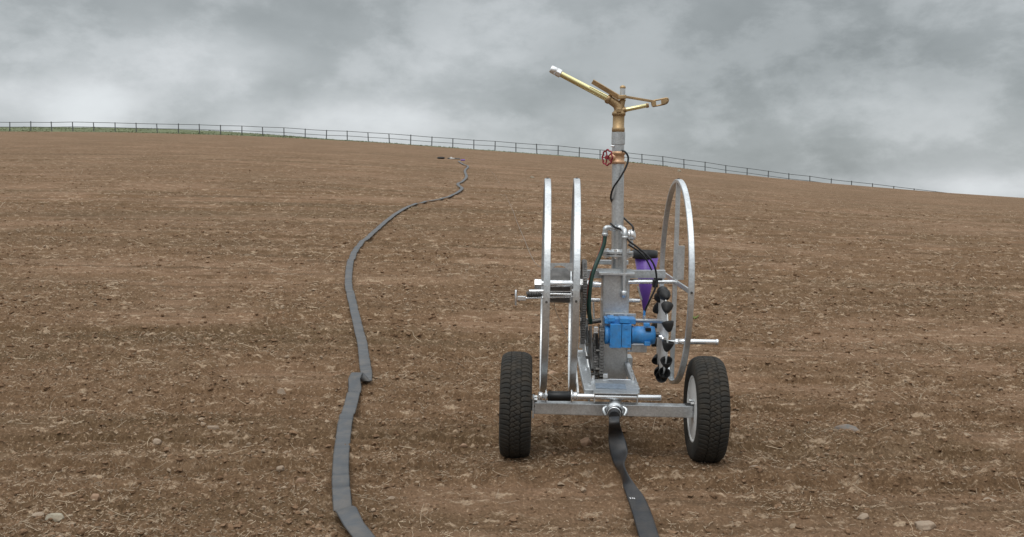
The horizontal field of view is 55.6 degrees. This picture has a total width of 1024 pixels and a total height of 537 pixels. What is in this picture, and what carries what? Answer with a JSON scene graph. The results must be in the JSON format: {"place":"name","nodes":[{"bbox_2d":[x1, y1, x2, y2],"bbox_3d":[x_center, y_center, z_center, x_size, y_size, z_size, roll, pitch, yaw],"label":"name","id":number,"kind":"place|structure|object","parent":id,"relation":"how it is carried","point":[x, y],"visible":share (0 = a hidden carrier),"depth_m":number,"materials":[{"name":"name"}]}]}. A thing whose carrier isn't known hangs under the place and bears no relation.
{"place":"outdoors","nodes":[
{"label":"outdoors","id":0,"kind":"place"},
{"bbox_2d":[0,126,709,171],"bbox_3d":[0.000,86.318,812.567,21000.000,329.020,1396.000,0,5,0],"label":"grass verge","id":1,"kind":"object","parent":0,"point":[88,129],"depth_m":115.05,"materials":[{"name":"green plant"}]},
{"bbox_2d":[0,121,944,192],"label":"fence","id":2,"kind":"object","parent":1,"relation":"on","point":[283,132],"visible":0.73,"depth_m":109.12,"materials":[{"name":"metal"}]},
{"bbox_2d":[0,131,1023,536],"bbox_3d":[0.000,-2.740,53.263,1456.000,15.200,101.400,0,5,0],"label":"field","id":3,"kind":"structure","parent":0,"point":[308,161],"depth_m":9.93,"materials":[{"name":"soil"}]},
{"bbox_2d":[32,512,44,517],"bbox_3d":[-2.360,1.229,4.838,0.061,0.032,0.044,0,5,-5],"label":"stone","id":4,"kind":"object","parent":3,"relation":"on","point":[37,514],"visible":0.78,"depth_m":4.82,"materials":[{"name":"beige stone"}]},
{"bbox_2d":[45,513,63,521],"bbox_3d":[-2.255,1.234,4.801,0.110,0.058,0.067,-2,4,15],"label":"stone","id":5,"kind":"object","parent":3,"relation":"on","point":[57,517],"visible":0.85,"depth_m":4.77,"materials":[{"name":"grey stone"}]},
{"bbox_2d":[90,493,99,500],"bbox_3d":[-2.173,1.193,5.058,0.057,0.044,0.036,-5,4,9],"label":"stone","id":6,"kind":"object","parent":3,"relation":"on","point":[96,497],"visible":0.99,"depth_m":5.05,"materials":[{"name":"brown stone"}]},
{"bbox_2d":[152,438,161,444],"bbox_3d":[-2.207,1.079,6.038,0.057,0.044,0.044,2,5,8],"label":"stone","id":7,"kind":"object","parent":3,"relation":"on","point":[157,441],"visible":1,"depth_m":6.02,"materials":[{"name":"beige stone"}]},
{"bbox_2d":[207,426,218,428],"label":"stone","id":8,"kind":"object","parent":3,"relation":"on","point":[212,427],"visible":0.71,"depth_m":6.45,"materials":[{"name":"beige stone"}]},
{"bbox_2d":[276,466,284,471],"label":"stone","id":9,"kind":"object","parent":3,"relation":"on","point":[280,468],"visible":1,"depth_m":5.59,"materials":[{"name":"beige stone"}]},
{"bbox_2d":[277,388,285,393],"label":"stone","id":10,"kind":"object","parent":3,"relation":"on","point":[281,391],"visible":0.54,"depth_m":7.37,"materials":[{"name":"beige stone"}]},
{"bbox_2d":[295,478,305,482],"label":"stone","id":11,"kind":"object","parent":3,"relation":"on","point":[302,480],"visible":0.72,"depth_m":5.48,"materials":[{"name":"brown stone"}]},
{"bbox_2d":[332,161,468,536],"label":"lay flat hose","id":12,"kind":"object","parent":3,"relation":"on","point":[349,516],"visible":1,"depth_m":6.55,"materials":[{"name":"grey rubber"}]},
{"bbox_2d":[0,165,1023,536],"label":"clods","id":13,"kind":"object","parent":3,"relation":"on","point":[394,529],"visible":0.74,"depth_m":7.46,"materials":[{"name":"soil"}]},
{"bbox_2d":[0,158,1023,536],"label":"straw","id":14,"kind":"object","parent":3,"relation":"on","point":[440,376],"visible":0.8,"depth_m":7.46,"materials":[{"name":"beige plant"}]},
{"bbox_2d":[580,437,591,446],"bbox_3d":[0.478,1.123,6.259,0.073,0.072,0.058,-3,6,-28],"label":"stone","id":15,"kind":"object","parent":3,"relation":"on","point":[586,441],"visible":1,"depth_m":6.24,"materials":[{"name":"brown stone"}]},
{"bbox_2d":[499,66,730,462],"bbox_3d":[0.631,-0.090,6.266,1.346,2.432,1.546,1,5,1],"label":"irrigator cart","id":16,"kind":"object","parent":3,"relation":"on","point":[703,410],"visible":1,"depth_m":6.08,"materials":[{"name":"silver metal"}]},
{"bbox_2d":[484,166,568,342],"bbox_3d":[-0.730,-2.759,30.080,0.912,2.340,47.952,0,5,-3],"label":"winch cable","id":17,"kind":"object","parent":16,"relation":"attached to","point":[539,266],"visible":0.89,"depth_m":7.07,"materials":[{"name":"metal"}]},
{"bbox_2d":[607,405,658,536],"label":"lay flat hose","id":18,"kind":"object","parent":3,"relation":"on","point":[642,515],"visible":1,"depth_m":5.20,"materials":[{"name":"rubber"}]},
{"bbox_2d":[834,424,859,431],"bbox_3d":[2.343,1.137,6.781,0.179,0.094,0.125,4,6,11],"label":"stone","id":19,"kind":"object","parent":3,"relation":"on","point":[848,426],"visible":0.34,"depth_m":6.76,"materials":[{"name":"grey stone"}]},
{"bbox_2d":[857,513,869,519],"bbox_3d":[1.768,1.253,4.883,0.051,0.044,0.050,4,7,41],"label":"stone","id":20,"kind":"object","parent":3,"relation":"on","point":[862,516],"visible":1,"depth_m":4.87,"materials":[{"name":"beige stone"}]},
{"bbox_2d":[914,520,935,530],"bbox_3d":[2.039,1.271,4.780,0.104,0.054,0.072,-2,5,-3],"label":"stone","id":21,"kind":"object","parent":3,"relation":"on","point":[927,525],"visible":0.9,"depth_m":4.76,"materials":[{"name":"beige stone"}]},
{"bbox_2d":[0,0,1023,197],"label":"sky","id":22,"kind":"structure","parent":0,"point":[923,95],"materials":[{"name":"grey"}]}
]}

